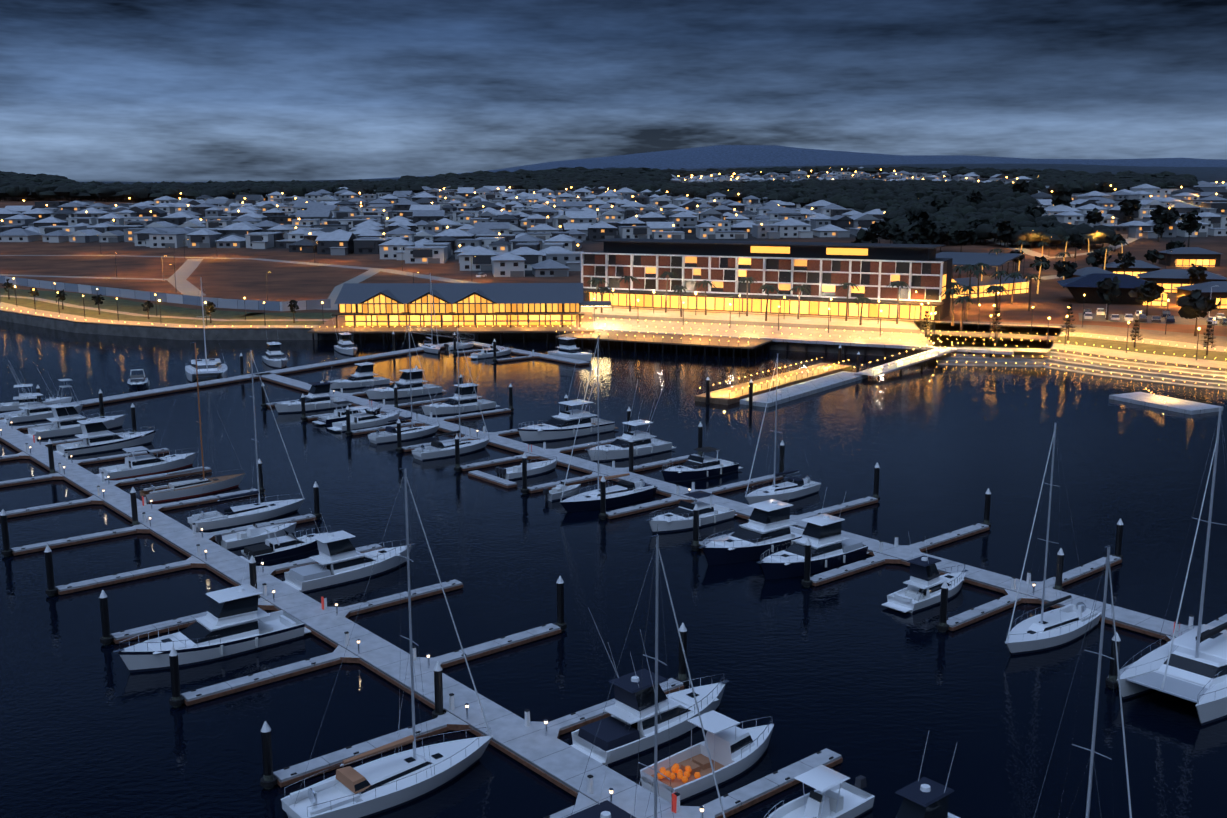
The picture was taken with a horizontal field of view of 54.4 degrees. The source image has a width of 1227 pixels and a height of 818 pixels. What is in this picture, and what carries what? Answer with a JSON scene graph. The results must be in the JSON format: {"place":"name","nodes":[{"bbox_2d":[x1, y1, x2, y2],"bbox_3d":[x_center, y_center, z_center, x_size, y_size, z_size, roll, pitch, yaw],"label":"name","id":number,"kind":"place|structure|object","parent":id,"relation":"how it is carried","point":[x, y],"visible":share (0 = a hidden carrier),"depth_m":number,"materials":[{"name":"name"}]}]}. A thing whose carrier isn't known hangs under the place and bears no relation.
{"place":"outdoors","nodes":[
{"label":"outdoors","id":0,"kind":"place"},
{"bbox_2d":[0,320,1226,817],"bbox_3d":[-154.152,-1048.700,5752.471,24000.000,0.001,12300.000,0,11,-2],"label":"water","id":1,"kind":"structure","parent":0,"point":[860,678],"depth_m":101.12,"materials":[{"name":"blue liquid"}]},
{"bbox_2d":[0,365,73,411],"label":"sport fisher","id":2,"kind":"object","parent":1,"relation":"on","point":[9,406],"visible":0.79,"depth_m":180.34,"materials":[{"name":"white plastic"}]},
{"bbox_2d":[1,371,83,423],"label":"sport fisher","id":3,"kind":"object","parent":1,"relation":"on","point":[37,411],"visible":0.71,"depth_m":171.81,"materials":[{"name":"white plastic"}]},
{"bbox_2d":[25,370,127,439],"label":"sport fisher","id":4,"kind":"object","parent":1,"relation":"on","point":[66,418],"visible":0.85,"depth_m":161.88,"materials":[{"name":"white plastic"}]},
{"bbox_2d":[55,406,157,456],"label":"flybridge cruiser","id":5,"kind":"object","parent":1,"relation":"on","point":[96,436],"visible":0.9,"depth_m":151.90,"materials":[{"name":"white plastic"}]},
{"bbox_2d":[127,369,149,391],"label":"express cruiser","id":6,"kind":"object","parent":1,"relation":"on","point":[141,382],"visible":0.96,"depth_m":198.36,"materials":[{"name":"white plastic"}]},
{"bbox_2d":[95,446,198,479],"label":"express cruiser","id":7,"kind":"object","parent":1,"relation":"on","point":[136,466],"visible":1,"depth_m":140.18,"materials":[{"name":"white plastic"}]},
{"bbox_2d":[139,342,245,502],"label":"sailboat","id":8,"kind":"object","parent":1,"relation":"on","point":[180,489],"visible":1,"depth_m":130.32,"materials":[{"name":"white plastic"}]},
{"bbox_2d":[185,277,226,382],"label":"catamaran","id":9,"kind":"object","parent":1,"relation":"on","point":[209,367],"visible":0.88,"depth_m":208.21,"materials":[{"name":"white plastic"}]},
{"bbox_2d":[113,554,310,672],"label":"flybridge cruiser","id":10,"kind":"object","parent":1,"relation":"on","point":[236,620],"visible":0.98,"depth_m":86.24,"materials":[{"name":"white plastic"}]},
{"bbox_2d":[187,350,304,531],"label":"sloop","id":11,"kind":"object","parent":1,"relation":"on","point":[223,516],"visible":0.98,"depth_m":119.79,"materials":[{"name":"white plastic"}]},
{"bbox_2d":[215,519,296,549],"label":"motorboat","id":12,"kind":"object","parent":1,"relation":"on","point":[253,535],"visible":0.88,"depth_m":113.06,"materials":[{"name":"white plastic"}]},
{"bbox_2d":[262,330,287,368],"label":"flybridge cruiser","id":13,"kind":"object","parent":1,"relation":"on","point":[274,357],"visible":0.92,"depth_m":224.38,"materials":[{"name":"white plastic"}]},
{"bbox_2d":[239,526,334,563],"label":"covered cruiser","id":14,"kind":"object","parent":1,"relation":"on","point":[281,547],"visible":0.88,"depth_m":108.80,"materials":[{"name":"white"}]},
{"bbox_2d":[272,371,350,413],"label":"flybridge cruiser","id":15,"kind":"object","parent":1,"relation":"on","point":[317,398],"visible":0.85,"depth_m":179.96,"materials":[{"name":"white plastic"}]},
{"bbox_2d":[332,319,356,355],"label":"sport fisher","id":16,"kind":"object","parent":1,"relation":"on","point":[346,347],"visible":0.98,"depth_m":240.43,"materials":[{"name":"white plastic"}]},
{"bbox_2d":[312,401,380,424],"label":"express cruiser","id":17,"kind":"object","parent":1,"relation":"on","point":[338,415],"visible":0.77,"depth_m":170.65,"materials":[{"name":"white plastic"}]},
{"bbox_2d":[283,512,414,592],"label":"flybridge cruiser","id":18,"kind":"object","parent":1,"relation":"on","point":[340,559],"visible":0.92,"depth_m":101.94,"materials":[{"name":"white plastic"}]},
{"bbox_2d":[326,348,393,389],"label":"flybridge cruiser","id":19,"kind":"object","parent":1,"relation":"on","point":[362,377],"visible":0.9,"depth_m":200.25,"materials":[{"name":"white plastic"}]},
{"bbox_2d":[328,406,401,431],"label":"express cruiser","id":20,"kind":"object","parent":1,"relation":"on","point":[364,420],"visible":0.83,"depth_m":166.84,"materials":[{"name":"white plastic"}]},
{"bbox_2d":[281,467,492,817],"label":"sloop","id":21,"kind":"object","parent":1,"relation":"on","point":[381,785],"visible":0.98,"depth_m":65.75,"materials":[{"name":"white plastic"}]},
{"bbox_2d":[368,324,439,443],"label":"sloop","id":22,"kind":"object","parent":1,"relation":"on","point":[388,434],"visible":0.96,"depth_m":158.99,"materials":[{"name":"white plastic"}]},
{"bbox_2d":[364,356,445,399],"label":"flybridge cruiser","id":23,"kind":"object","parent":1,"relation":"on","point":[403,387],"visible":0.94,"depth_m":191.07,"materials":[{"name":"white plastic"}]},
{"bbox_2d":[418,275,440,353],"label":"sloop","id":24,"kind":"object","parent":1,"relation":"on","point":[429,347],"visible":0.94,"depth_m":241.25,"materials":[{"name":"white plastic"}]},
{"bbox_2d":[411,327,489,460],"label":"sloop","id":25,"kind":"object","parent":1,"relation":"on","point":[437,449],"visible":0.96,"depth_m":149.69,"materials":[{"name":"white plastic"}]},
{"bbox_2d":[444,340,473,350],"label":"runabout","id":26,"kind":"object","parent":1,"relation":"on","point":[466,345],"visible":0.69,"depth_m":246.33,"materials":[{"name":"white plastic"}]},
{"bbox_2d":[420,351,498,415],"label":"sport fisher","id":27,"kind":"object","parent":1,"relation":"on","point":[469,403],"visible":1,"depth_m":177.94,"materials":[{"name":"white plastic"}]},
{"bbox_2d":[469,343,511,358],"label":"express cruiser","id":28,"kind":"object","parent":1,"relation":"on","point":[487,353],"visible":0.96,"depth_m":234.72,"materials":[{"name":"white plastic"}]},
{"bbox_2d":[495,457,557,480],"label":"boat","id":29,"kind":"object","parent":1,"relation":"on","point":[533,469],"visible":0.9,"depth_m":139.56,"materials":[{"name":"white plastic"}]},
{"bbox_2d":[543,481,580,501],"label":"motorboat","id":30,"kind":"object","parent":1,"relation":"on","point":[554,494],"visible":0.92,"depth_m":129.17,"materials":[{"name":"white plastic"}]},
{"bbox_2d":[515,355,617,442],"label":"sport yacht","id":31,"kind":"object","parent":1,"relation":"on","point":[562,425],"visible":0.96,"depth_m":160.44,"materials":[{"name":"white plastic"}]},
{"bbox_2d":[547,326,592,361],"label":"flybridge cruiser","id":32,"kind":"object","parent":1,"relation":"on","point":[567,347],"visible":0.92,"depth_m":232.26,"materials":[{"name":"white plastic"}]},
{"bbox_2d":[566,751,642,817],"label":"flybridge cruiser","id":33,"kind":"object","parent":1,"relation":"on","point":[606,809],"visible":1,"depth_m":56.64,"materials":[{"name":"white"}]},
{"bbox_2d":[560,336,657,511],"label":"sloop","id":34,"kind":"object","parent":1,"relation":"on","point":[622,492],"visible":0.92,"depth_m":126.13,"materials":[{"name":"white plastic"}]},
{"bbox_2d":[0,332,1226,817],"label":"marina pontoons","id":35,"kind":"object","parent":1,"relation":"on","point":[542,750],"visible":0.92,"depth_m":98.60,"materials":[{"name":"concrete"}]},
{"bbox_2d":[585,381,675,461],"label":"sport fisher","id":36,"kind":"object","parent":1,"relation":"on","point":[646,443],"visible":0.92,"depth_m":149.21,"materials":[{"name":"white plastic"}]},
{"bbox_2d":[570,524,725,817],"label":"sloop","id":37,"kind":"object","parent":1,"relation":"on","point":[657,554],"visible":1,"depth_m":50.07,"materials":[{"name":"white metal"}]},
{"bbox_2d":[570,608,729,765],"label":"sport fisher","id":38,"kind":"object","parent":1,"relation":"on","point":[620,727],"visible":0.96,"depth_m":72.14,"materials":[{"name":"white plastic"}]},
{"bbox_2d":[645,490,736,533],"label":"express cruiser","id":39,"kind":"object","parent":1,"relation":"on","point":[680,518],"visible":0.92,"depth_m":118.70,"materials":[{"name":"white plastic"}]},
{"bbox_2d":[659,446,742,482],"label":"motorboat","id":40,"kind":"object","parent":1,"relation":"on","point":[693,468],"visible":0.98,"depth_m":138.31,"materials":[{"name":"blue"}]},
{"bbox_2d":[640,710,773,802],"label":"work boat","id":41,"kind":"object","parent":1,"relation":"on","point":[735,751],"visible":0.9,"depth_m":68.53,"materials":[{"name":"white plastic"}]},
{"bbox_2d":[699,476,804,564],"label":"flybridge cruiser","id":42,"kind":"object","parent":1,"relation":"on","point":[768,525],"visible":0.96,"depth_m":109.56,"materials":[{"name":"white plastic"}]},
{"bbox_2d":[744,353,820,504],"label":"sloop","id":43,"kind":"object","parent":1,"relation":"on","point":[800,487],"visible":0.96,"depth_m":128.42,"materials":[{"name":"white plastic"}]},
{"bbox_2d":[756,493,868,579],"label":"flybridge cruiser","id":44,"kind":"object","parent":1,"relation":"on","point":[831,547],"visible":0.92,"depth_m":105.74,"materials":[{"name":"white plastic"}]},
{"bbox_2d":[763,765,874,817],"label":"motorboat","id":45,"kind":"object","parent":1,"relation":"on","point":[833,795],"visible":1,"depth_m":63.83,"materials":[{"name":"white plastic"}]},
{"bbox_2d":[881,533,968,612],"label":"cruiser","id":46,"kind":"object","parent":1,"relation":"on","point":[921,590],"visible":0.88,"depth_m":96.59,"materials":[{"name":"white plastic"}]},
{"bbox_2d":[895,732,959,817],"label":"cruiser","id":47,"kind":"object","parent":1,"relation":"on","point":[924,797],"visible":1,"depth_m":59.72,"materials":[{"name":"blue"}]},
{"bbox_2d":[1005,422,1101,654],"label":"sloop","id":48,"kind":"object","parent":1,"relation":"on","point":[1058,627],"visible":1,"depth_m":88.13,"materials":[{"name":"white plastic"}]},
{"bbox_2d":[1034,539,1131,817],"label":"sloop","id":49,"kind":"object","parent":1,"relation":"on","point":[1107,563],"visible":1,"depth_m":53.30,"materials":[{"name":"white metal"}]},
{"bbox_2d":[1117,407,1226,725],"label":"catamaran","id":50,"kind":"object","parent":1,"relation":"on","point":[1191,665],"visible":1,"depth_m":78.58,"materials":[{"name":"white plastic"}]},
{"bbox_2d":[0,145,1226,368],"bbox_3d":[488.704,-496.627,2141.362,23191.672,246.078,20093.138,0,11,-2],"label":"terrain","id":51,"kind":"structure","parent":0,"point":[232,273],"depth_m":479.08,"materials":[{"name":"brown soil"}]},
{"bbox_2d":[307,283,611,343],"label":"waterfront hall","id":52,"kind":"structure","parent":51,"relation":"on","point":[479,308],"depth_m":264.18,"materials":[{"name":"glass"}]},
{"bbox_2d":[406,326,473,339],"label":"railing","id":53,"kind":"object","parent":52,"relation":"on","point":[440,334],"depth_m":255.50,"materials":[{"name":"silver metal"}]},
{"bbox_2d":[476,260,542,277],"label":"parked cars","id":54,"kind":"object","parent":51,"relation":"on","point":[481,275],"visible":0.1,"depth_m":402.36,"materials":[{"name":"white"}]},
{"bbox_2d":[0,165,1198,248],"bbox_3d":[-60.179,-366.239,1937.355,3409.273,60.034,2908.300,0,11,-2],"label":"distant woods","id":55,"kind":"object","parent":51,"relation":"on","point":[895,200],"visible":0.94,"depth_m":870.18,"materials":[{"name":"green plant"}]},
{"bbox_2d":[2,179,1202,322],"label":"trees","id":56,"kind":"object","parent":51,"relation":"on","point":[924,230],"visible":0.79,"depth_m":517.27,"materials":[{"name":"green plant"}]},
{"bbox_2d":[0,197,1220,328],"bbox_3d":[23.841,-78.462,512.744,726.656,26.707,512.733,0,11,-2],"label":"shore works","id":57,"kind":"structure","parent":51,"relation":"on","point":[81,307],"depth_m":306.56,"materials":[{"name":"concrete"}]},
{"bbox_2d":[1,169,1223,245],"bbox_3d":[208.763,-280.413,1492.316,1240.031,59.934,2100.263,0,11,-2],"label":"suburb street lamps","id":58,"kind":"object","parent":51,"relation":"on","point":[547,202],"visible":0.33,"depth_m":741.97,"materials":[{"name":"yellow"}]},
{"bbox_2d":[0,167,1226,276],"bbox_3d":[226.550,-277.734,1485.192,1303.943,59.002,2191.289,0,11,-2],"label":"suburb houses","id":59,"kind":"structure","parent":51,"relation":"on","point":[340,222],"depth_m":641.30,"materials":[{"name":"white"}]},
{"bbox_2d":[0,311,1226,370],"bbox_3d":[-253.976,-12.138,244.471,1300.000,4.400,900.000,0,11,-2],"label":"quay wall","id":60,"kind":"structure","parent":51,"relation":"on","point":[198,334],"depth_m":261.33,"materials":[{"name":"concrete"}]},
{"bbox_2d":[581,238,952,319],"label":"hotel building","id":61,"kind":"structure","parent":51,"relation":"on","point":[822,271],"depth_m":289.71,"materials":[{"name":"white"}]},
{"bbox_2d":[556,271,1226,414],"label":"promenade","id":62,"kind":"structure","parent":51,"relation":"on","point":[996,343],"depth_m":239.97,"materials":[{"name":"concrete"}]},
{"bbox_2d":[936,212,1226,335],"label":"plaza buildings","id":63,"kind":"structure","parent":51,"relation":"on","point":[1127,278],"depth_m":336.38,"materials":[{"name":"metal"}]},
{"bbox_2d":[0,0,1226,181],"label":"sky","id":64,"kind":"structure","parent":0,"point":[91,90],"materials":[{"name":"blue"}]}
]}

